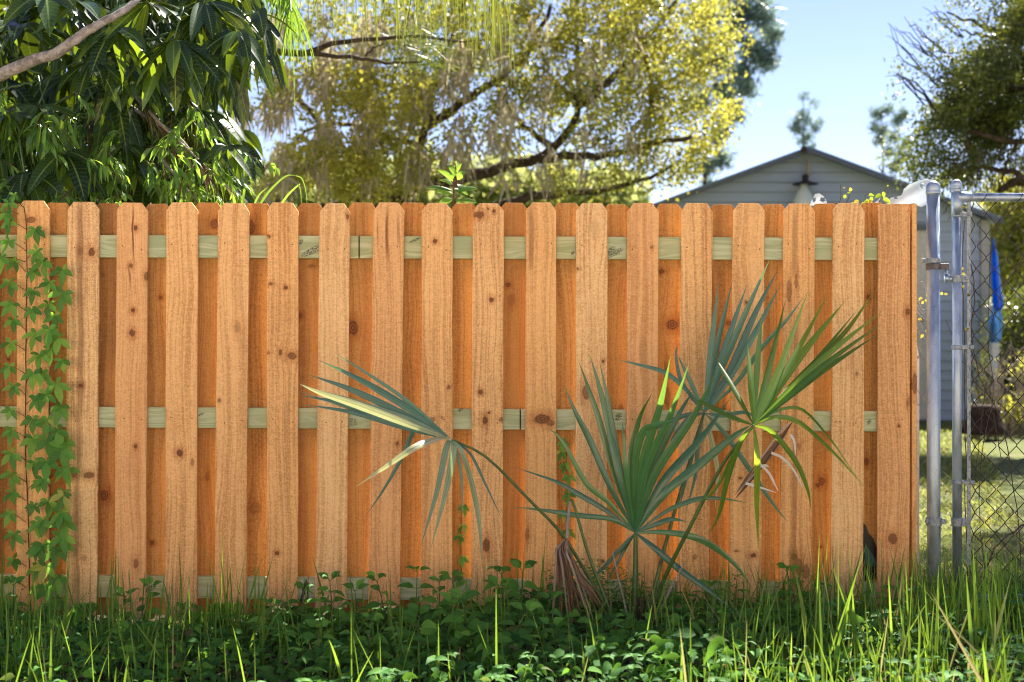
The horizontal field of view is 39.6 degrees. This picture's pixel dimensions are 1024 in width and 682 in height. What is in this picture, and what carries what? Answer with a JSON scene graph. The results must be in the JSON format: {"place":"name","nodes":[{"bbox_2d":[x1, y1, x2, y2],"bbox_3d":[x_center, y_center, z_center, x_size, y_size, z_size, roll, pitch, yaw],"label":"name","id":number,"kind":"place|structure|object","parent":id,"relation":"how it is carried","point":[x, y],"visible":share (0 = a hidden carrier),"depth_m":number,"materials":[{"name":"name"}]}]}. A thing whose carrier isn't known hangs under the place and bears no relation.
{"place":"outdoors","nodes":[
{"label":"outdoors","id":0,"kind":"place"},
{"bbox_2d":[0,419,1023,681],"bbox_3d":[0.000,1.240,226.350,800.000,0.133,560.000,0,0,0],"label":"ground","id":1,"kind":"structure","parent":0,"point":[1014,457],"depth_m":8.65,"materials":[{"name":"green plant"}]},
{"bbox_2d":[3,576,30,623],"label":"leafy weed","id":2,"kind":"object","parent":1,"relation":"on","point":[19,579],"visible":0.6,"depth_m":6.13,"materials":[{"name":"green plant"}]},
{"bbox_2d":[12,636,68,678],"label":"leafy weed","id":3,"kind":"object","parent":1,"relation":"on","point":[29,652],"visible":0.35,"depth_m":5.28,"materials":[{"name":"green plant"}]},
{"bbox_2d":[39,602,99,624],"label":"fern","id":4,"kind":"object","parent":1,"relation":"on","point":[80,609],"visible":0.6,"depth_m":6.13,"materials":[{"name":"green plant"}]},
{"bbox_2d":[95,586,137,632],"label":"leafy weed","id":5,"kind":"object","parent":1,"relation":"on","point":[121,589],"visible":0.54,"depth_m":6.05,"materials":[{"name":"green plant"}]},
{"bbox_2d":[0,88,279,206],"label":"tangled shrub","id":6,"kind":"object","parent":1,"relation":"on","point":[45,142],"visible":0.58,"depth_m":6.86,"materials":[{"name":"green plant"}]},
{"bbox_2d":[0,0,297,206],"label":"glossy leaved tree","id":7,"kind":"object","parent":1,"relation":"on","point":[161,59],"visible":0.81,"depth_m":7.04,"materials":[{"name":"green plant"}]},
{"bbox_2d":[137,576,161,619],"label":"leafy weed","id":8,"kind":"object","parent":1,"relation":"on","point":[153,609],"visible":0.53,"depth_m":6.11,"materials":[{"name":"green plant"}]},
{"bbox_2d":[141,647,187,663],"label":"leafy weed","id":9,"kind":"object","parent":1,"relation":"on","point":[142,650],"visible":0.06,"depth_m":5.51,"materials":[{"name":"green plant"}]},
{"bbox_2d":[181,611,221,629],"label":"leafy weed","id":10,"kind":"object","parent":1,"relation":"on","point":[196,615],"visible":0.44,"depth_m":5.97,"materials":[{"name":"green plant"}]},
{"bbox_2d":[181,602,242,626],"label":"fern","id":11,"kind":"object","parent":1,"relation":"on","point":[209,607],"visible":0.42,"depth_m":6.13,"materials":[{"name":"green plant"}]},
{"bbox_2d":[247,611,285,626],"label":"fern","id":12,"kind":"object","parent":1,"relation":"on","point":[251,614],"visible":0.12,"depth_m":6.01,"materials":[{"name":"green plant"}]},
{"bbox_2d":[248,598,293,652],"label":"leafy weed","id":13,"kind":"object","parent":1,"relation":"on","point":[267,611],"visible":0.57,"depth_m":5.74,"materials":[{"name":"green plant"}]},
{"bbox_2d":[254,174,306,202],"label":"grass tuft","id":14,"kind":"object","parent":1,"relation":"on","point":[271,188],"visible":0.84,"depth_m":6.80,"materials":[{"name":"green plant"}]},
{"bbox_2d":[245,621,324,630],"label":"leafy weed","id":15,"kind":"object","parent":1,"relation":"on","point":[286,622],"visible":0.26,"depth_m":5.93,"materials":[{"name":"green plant"}]},
{"bbox_2d":[284,581,322,640],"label":"leafy weed","id":16,"kind":"object","parent":1,"relation":"on","point":[299,584],"visible":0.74,"depth_m":5.91,"materials":[{"name":"green plant"}]},
{"bbox_2d":[299,579,306,601],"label":"twig","id":17,"kind":"object","parent":16,"relation":"on","point":[304,587],"visible":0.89,"depth_m":5.92,"materials":[{"name":"brown wood"}]},
{"bbox_2d":[297,629,335,647],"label":"leafy weed","id":18,"kind":"object","parent":1,"relation":"on","point":[313,631],"visible":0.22,"depth_m":5.71,"materials":[{"name":"green plant"}]},
{"bbox_2d":[296,619,338,663],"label":"leafy weed","id":19,"kind":"object","parent":1,"relation":"on","point":[310,635],"visible":0.79,"depth_m":5.36,"materials":[{"name":"green plant"}]},
{"bbox_2d":[131,0,518,203],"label":"feather palm","id":20,"kind":"object","parent":1,"relation":"on","point":[291,11],"visible":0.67,"depth_m":8.20,"materials":[{"name":"green plant"}]},
{"bbox_2d":[316,571,346,624],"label":"leafy weed","id":21,"kind":"object","parent":1,"relation":"on","point":[326,608],"visible":0.75,"depth_m":6.06,"materials":[{"name":"green plant"}]},
{"bbox_2d":[340,579,376,641],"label":"leafy weed","id":22,"kind":"object","parent":1,"relation":"on","point":[360,584],"visible":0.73,"depth_m":5.90,"materials":[{"name":"green plant"}]},
{"bbox_2d":[338,612,393,671],"bbox_3d":[-0.554,1.139,5.337,0.156,0.233,0.191,0,0,-32],"label":"leafy weed","id":23,"kind":"object","parent":1,"relation":"on","point":[375,617],"visible":0.77,"depth_m":5.34,"materials":[{"name":"green plant"}]},
{"bbox_2d":[244,136,493,208],"bbox_3d":[-3.776,-1.729,33.190,6.893,6.122,5.250,0,0,0],"label":"tree","id":24,"kind":"object","parent":1,"relation":"on","point":[424,200],"visible":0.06,"depth_m":32.09,"materials":[{"name":"green plant"}]},
{"bbox_2d":[0,532,749,681],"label":"grass","id":25,"kind":"structure","parent":1,"relation":"on","point":[64,635],"depth_m":5.48,"materials":[{"name":"green plant"}]},
{"bbox_2d":[363,571,403,626],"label":"leafy weed","id":26,"kind":"object","parent":1,"relation":"on","point":[371,576],"visible":0.8,"depth_m":5.98,"materials":[{"name":"green plant"}]},
{"bbox_2d":[276,0,526,82],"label":"tree","id":27,"kind":"object","parent":1,"relation":"on","point":[317,50],"visible":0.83,"depth_m":11.83,"materials":[{"name":"green plant"}]},
{"bbox_2d":[392,565,435,622],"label":"leafy weed","id":28,"kind":"object","parent":1,"relation":"on","point":[410,585],"visible":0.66,"depth_m":6.06,"materials":[{"name":"green plant"}]},
{"bbox_2d":[389,603,442,657],"bbox_3d":[-0.360,1.123,5.387,0.210,0.247,0.198,0,0,0],"label":"leafy weed","id":29,"kind":"object","parent":1,"relation":"on","point":[429,627],"visible":0.8,"depth_m":5.39,"materials":[{"name":"green plant"}]},
{"bbox_2d":[419,575,459,618],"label":"leafy weed","id":30,"kind":"object","parent":1,"relation":"on","point":[430,599],"visible":0.6,"depth_m":6.05,"materials":[{"name":"green plant"}]},
{"bbox_2d":[424,161,477,206],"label":"leafy sprig","id":31,"kind":"object","parent":1,"relation":"on","point":[454,176],"visible":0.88,"depth_m":6.70,"materials":[{"name":"green plant"}]},
{"bbox_2d":[431,592,474,648],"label":"leafy weed","id":32,"kind":"object","parent":1,"relation":"on","point":[447,597],"visible":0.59,"depth_m":5.54,"materials":[{"name":"green plant"}]},
{"bbox_2d":[436,569,469,615],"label":"leafy weed","id":33,"kind":"object","parent":1,"relation":"on","point":[456,572],"visible":0.38,"depth_m":6.16,"materials":[{"name":"green plant"}]},
{"bbox_2d":[0,201,916,620],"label":"wooden fence","id":34,"kind":"object","parent":1,"relation":"on","point":[204,339],"visible":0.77,"depth_m":6.33,"materials":[{"name":"brown wood"}]},
{"bbox_2d":[0,192,50,621],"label":"creeper vine","id":35,"kind":"object","parent":34,"relation":"attached to","point":[11,457],"visible":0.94,"depth_m":6.28,"materials":[{"name":"green plant"}]},
{"bbox_2d":[28,257,80,618],"bbox_3d":[-2.014,0.458,6.276,0.231,1.654,0.106,0,0,0],"label":"creeper vine","id":36,"kind":"object","parent":34,"relation":"attached to","point":[56,444],"visible":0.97,"depth_m":6.26,"materials":[{"name":"green plant"}]},
{"bbox_2d":[453,504,469,581],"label":"creeper vine","id":37,"kind":"object","parent":34,"relation":"attached to","point":[462,559],"visible":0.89,"depth_m":6.33,"materials":[{"name":"green plant"}]},
{"bbox_2d":[556,438,575,576],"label":"creeper vine","id":38,"kind":"object","parent":34,"relation":"attached to","point":[564,467],"visible":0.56,"depth_m":6.33,"materials":[{"name":"green plant"}]},
{"bbox_2d":[810,193,826,205],"bbox_3d":[1.406,-0.640,6.460,0.092,0.056,0.057,0,0,-13],"label":"plastic sheet","id":39,"kind":"object","parent":34,"relation":"on","point":[818,196],"visible":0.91,"depth_m":6.44,"materials":[{"name":"white plastic"}]},
{"bbox_2d":[831,184,890,204],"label":"top vine","id":40,"kind":"object","parent":34,"relation":"attached to","point":[879,195],"visible":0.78,"depth_m":6.44,"materials":[{"name":"yellow plant"}]},
{"bbox_2d":[863,523,876,580],"bbox_3d":[1.610,0.946,6.377,0.072,0.261,0.014,0,0,0],"label":"plastic scrap","id":41,"kind":"object","parent":34,"relation":"attached to","point":[869,543],"visible":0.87,"depth_m":6.38,"materials":[{"name":"plastic"}]},
{"bbox_2d":[886,179,941,206],"bbox_3d":[1.841,-0.672,6.483,0.260,0.128,0.072,0,0,0],"label":"plastic sheet","id":42,"kind":"object","parent":34,"relation":"on","point":[913,193],"visible":0.73,"depth_m":6.46,"materials":[{"name":"white plastic"}]},
{"bbox_2d":[917,281,947,402],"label":"dry tendrils","id":43,"kind":"object","parent":34,"relation":"attached to","point":[920,319],"visible":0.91,"depth_m":6.41,"materials":[{"name":"yellow plant"}]},
{"bbox_2d":[440,588,493,661],"bbox_3d":[-0.169,1.095,5.441,0.212,0.295,0.178,0,0,-13],"label":"leafy weed","id":44,"kind":"object","parent":1,"relation":"on","point":[455,617],"visible":0.81,"depth_m":5.43,"materials":[{"name":"green plant"}]},
{"bbox_2d":[464,575,511,634],"bbox_3d":[-0.076,1.107,5.813,0.225,0.285,0.197,0,0,8],"label":"leafy weed","id":45,"kind":"object","parent":1,"relation":"on","point":[493,579],"visible":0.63,"depth_m":5.81,"materials":[{"name":"green plant"}]},
{"bbox_2d":[219,0,763,207],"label":"oak tree","id":46,"kind":"object","parent":1,"relation":"on","point":[324,149],"visible":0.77,"depth_m":19.23,"materials":[{"name":"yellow plant"}]},
{"bbox_2d":[482,566,528,611],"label":"leafy weed","id":47,"kind":"object","parent":1,"relation":"on","point":[512,592],"visible":0.56,"depth_m":5.99,"materials":[{"name":"green plant"}]},
{"bbox_2d":[0,581,1023,681],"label":"ground cover","id":48,"kind":"object","parent":1,"relation":"on","point":[605,642],"visible":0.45,"depth_m":5.24,"materials":[{"name":"green plant"}]},
{"bbox_2d":[0,582,1023,681],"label":"seedlings","id":49,"kind":"object","parent":1,"relation":"on","point":[395,671],"visible":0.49,"depth_m":5.28,"materials":[{"name":"green plant"}]},
{"bbox_2d":[0,570,1023,681],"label":"narrow herbs","id":50,"kind":"object","parent":1,"relation":"on","point":[306,639],"visible":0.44,"depth_m":5.34,"materials":[{"name":"green plant"}]},
{"bbox_2d":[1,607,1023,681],"bbox_3d":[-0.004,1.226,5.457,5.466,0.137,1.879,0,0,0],"label":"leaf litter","id":51,"kind":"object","parent":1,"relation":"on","point":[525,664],"visible":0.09,"depth_m":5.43,"materials":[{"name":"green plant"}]},
{"bbox_2d":[492,558,545,623],"bbox_3d":[0.040,1.071,5.860,0.246,0.343,0.165,0,0,10],"label":"leafy weed","id":52,"kind":"object","parent":1,"relation":"on","point":[513,584],"visible":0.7,"depth_m":5.84,"materials":[{"name":"green plant"}]},
{"bbox_2d":[494,600,543,672],"bbox_3d":[0.003,1.106,5.294,0.197,0.280,0.248,0,0,-13],"label":"leafy weed","id":53,"kind":"object","parent":1,"relation":"on","point":[531,605],"visible":0.69,"depth_m":5.28,"materials":[{"name":"green plant"}]},
{"bbox_2d":[528,591,564,645],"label":"leafy weed","id":54,"kind":"object","parent":1,"relation":"on","point":[554,594],"visible":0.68,"depth_m":5.63,"materials":[{"name":"green plant"}]},
{"bbox_2d":[450,137,654,208],"bbox_3d":[0.535,-1.776,35.375,6.383,6.227,4.930,0,0,0],"label":"tree","id":55,"kind":"object","parent":1,"relation":"on","point":[628,200],"visible":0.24,"depth_m":33.91,"materials":[{"name":"green plant"}]},
{"bbox_2d":[532,617,581,665],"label":"leafy weed","id":56,"kind":"object","parent":1,"relation":"on","point":[556,620],"visible":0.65,"depth_m":5.34,"materials":[{"name":"green plant"}]},
{"bbox_2d":[299,262,882,634],"bbox_3d":[0.355,0.467,5.790,2.464,1.651,0.726,0,0,0],"label":"palmetto","id":57,"kind":"object","parent":1,"relation":"on","point":[635,477],"visible":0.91,"depth_m":5.84,"materials":[{"name":"green plant"}]},
{"bbox_2d":[558,644,631,665],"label":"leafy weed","id":58,"kind":"object","parent":1,"relation":"on","point":[610,661],"visible":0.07,"depth_m":5.43,"materials":[{"name":"green plant"}]},
{"bbox_2d":[544,558,800,637],"bbox_3d":[0.675,1.095,6.085,1.081,0.284,0.499,0,0,0],"label":"leaf cover","id":59,"kind":"object","parent":1,"relation":"on","point":[619,591],"visible":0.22,"depth_m":6.04,"materials":[{"name":"green plant"}]},
{"bbox_2d":[689,579,725,624],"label":"leafy weed","id":60,"kind":"object","parent":1,"relation":"on","point":[703,581],"visible":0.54,"depth_m":6.04,"materials":[{"name":"green plant"}]},
{"bbox_2d":[677,646,750,666],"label":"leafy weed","id":61,"kind":"object","parent":1,"relation":"on","point":[715,654],"visible":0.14,"depth_m":5.34,"materials":[{"name":"green plant"}]},
{"bbox_2d":[670,0,787,186],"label":"pine tree","id":62,"kind":"object","parent":1,"relation":"on","point":[759,56],"visible":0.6,"depth_m":32.18,"materials":[{"name":"green plant"}]},
{"bbox_2d":[773,562,810,608],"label":"leafy weed","id":63,"kind":"object","parent":1,"relation":"on","point":[782,565],"visible":0.62,"depth_m":6.06,"materials":[{"name":"green plant"}]},
{"bbox_2d":[786,91,826,150],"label":"pine tree","id":64,"kind":"object","parent":1,"relation":"on","point":[797,126],"visible":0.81,"depth_m":68.22,"materials":[{"name":"green plant"}]},
{"bbox_2d":[612,529,1023,681],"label":"tall grass","id":65,"kind":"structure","parent":1,"relation":"on","point":[1000,605],"depth_m":5.32,"materials":[{"name":"green plant"}]},
{"bbox_2d":[653,146,1003,419],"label":"shed","id":66,"kind":"structure","parent":1,"relation":"on","point":[803,175],"depth_m":22.23,"materials":[{"name":"grey metal"}]},
{"bbox_2d":[917,230,926,418],"bbox_3d":[6.146,-0.259,22.170,0.676,2.957,0.096,0,0,0],"label":"door","id":67,"kind":"structure","parent":66,"relation":"in","point":[921,234],"depth_m":22.20,"materials":[{"name":"paint"}]},
{"bbox_2d":[823,598,866,663],"bbox_3d":[1.268,1.102,5.352,0.176,0.255,0.167,0,0,-12],"label":"leafy weed","id":68,"kind":"object","parent":1,"relation":"on","point":[841,602],"visible":0.43,"depth_m":5.35,"materials":[{"name":"green plant"}]},
{"bbox_2d":[861,102,912,177],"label":"pine tree","id":69,"kind":"object","parent":1,"relation":"on","point":[888,109],"visible":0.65,"depth_m":46.30,"materials":[{"name":"green plant"}]},
{"bbox_2d":[917,347,918,573],"bbox_3d":[1.858,0.635,6.560,0.037,1.230,0.020,0,0,0],"label":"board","id":70,"kind":"object","parent":1,"relation":"on","point":[917,457],"visible":0.12,"depth_m":6.55,"materials":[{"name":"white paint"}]},
{"bbox_2d":[920,181,948,600],"bbox_3d":[1.887,0.302,6.348,0.119,2.035,0.068,0,0,24],"label":"gate post","id":71,"kind":"object","parent":1,"relation":"on","point":[934,521],"visible":0.99,"depth_m":6.33,"materials":[{"name":"metal"}]},
{"bbox_2d":[944,179,1023,602],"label":"chain link gate","id":72,"kind":"structure","parent":71,"relation":"attached to","point":[959,197],"depth_m":6.34,"materials":[{"name":"metal"}]},
{"bbox_2d":[945,191,1023,593],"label":"gate vine","id":73,"kind":"object","parent":72,"relation":"attached to","point":[966,328],"visible":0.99,"depth_m":6.36,"materials":[{"name":"plant"}]},
{"bbox_2d":[871,0,1023,219],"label":"dark oak tree","id":74,"kind":"object","parent":1,"relation":"on","point":[994,74],"visible":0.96,"depth_m":17.06,"materials":[{"name":"green plant"}]},
{"bbox_2d":[962,341,1023,437],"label":"bare brush","id":75,"kind":"object","parent":1,"relation":"on","point":[1015,410],"visible":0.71,"depth_m":18.68,"materials":[{"name":"green plant"}]},
{"bbox_2d":[964,167,1023,309],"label":"bush","id":76,"kind":"object","parent":1,"relation":"on","point":[1006,247],"visible":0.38,"depth_m":25.80,"materials":[{"name":"green plant"}]},
{"bbox_2d":[989,305,998,392],"bbox_3d":[6.856,0.322,20.210,0.109,1.650,0.120,0,0,0],"label":"board","id":77,"kind":"object","parent":1,"relation":"on","point":[993,350],"visible":0.25,"depth_m":20.15,"materials":[{"name":"white paint"}]},
{"bbox_2d":[971,270,1023,425],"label":"bush","id":78,"kind":"object","parent":1,"relation":"on","point":[1015,324],"visible":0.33,"depth_m":20.74,"materials":[{"name":"green plant"}]},
{"bbox_2d":[36,0,1023,304],"label":"sky","id":79,"kind":"structure","parent":0,"point":[835,50],"materials":[{"name":"blue"}]},
{"bbox_2d":[919,424,1023,598],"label":"lawn grass","id":80,"kind":"structure","parent":0,"point":[946,468],"depth_m":10.50,"materials":[{"name":"green plant"}]},
{"bbox_2d":[962,404,1006,434],"bbox_3d":[5.919,0.983,17.850,0.588,0.360,0.594,0,0,0],"label":"tree stump","id":81,"kind":"object","parent":80,"relation":"on","point":[976,412],"visible":0.67,"depth_m":17.66,"materials":[{"name":"wood"}]},
{"bbox_2d":[988,238,1003,342],"bbox_3d":[6.782,-0.712,19.908,0.231,1.469,0.264,0,0,0],"label":"closed patio umbrella","id":82,"kind":"object","parent":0,"point":[996,327],"visible":0.75,"depth_m":19.88,"materials":[{"name":"blue fabric"}]}
]}

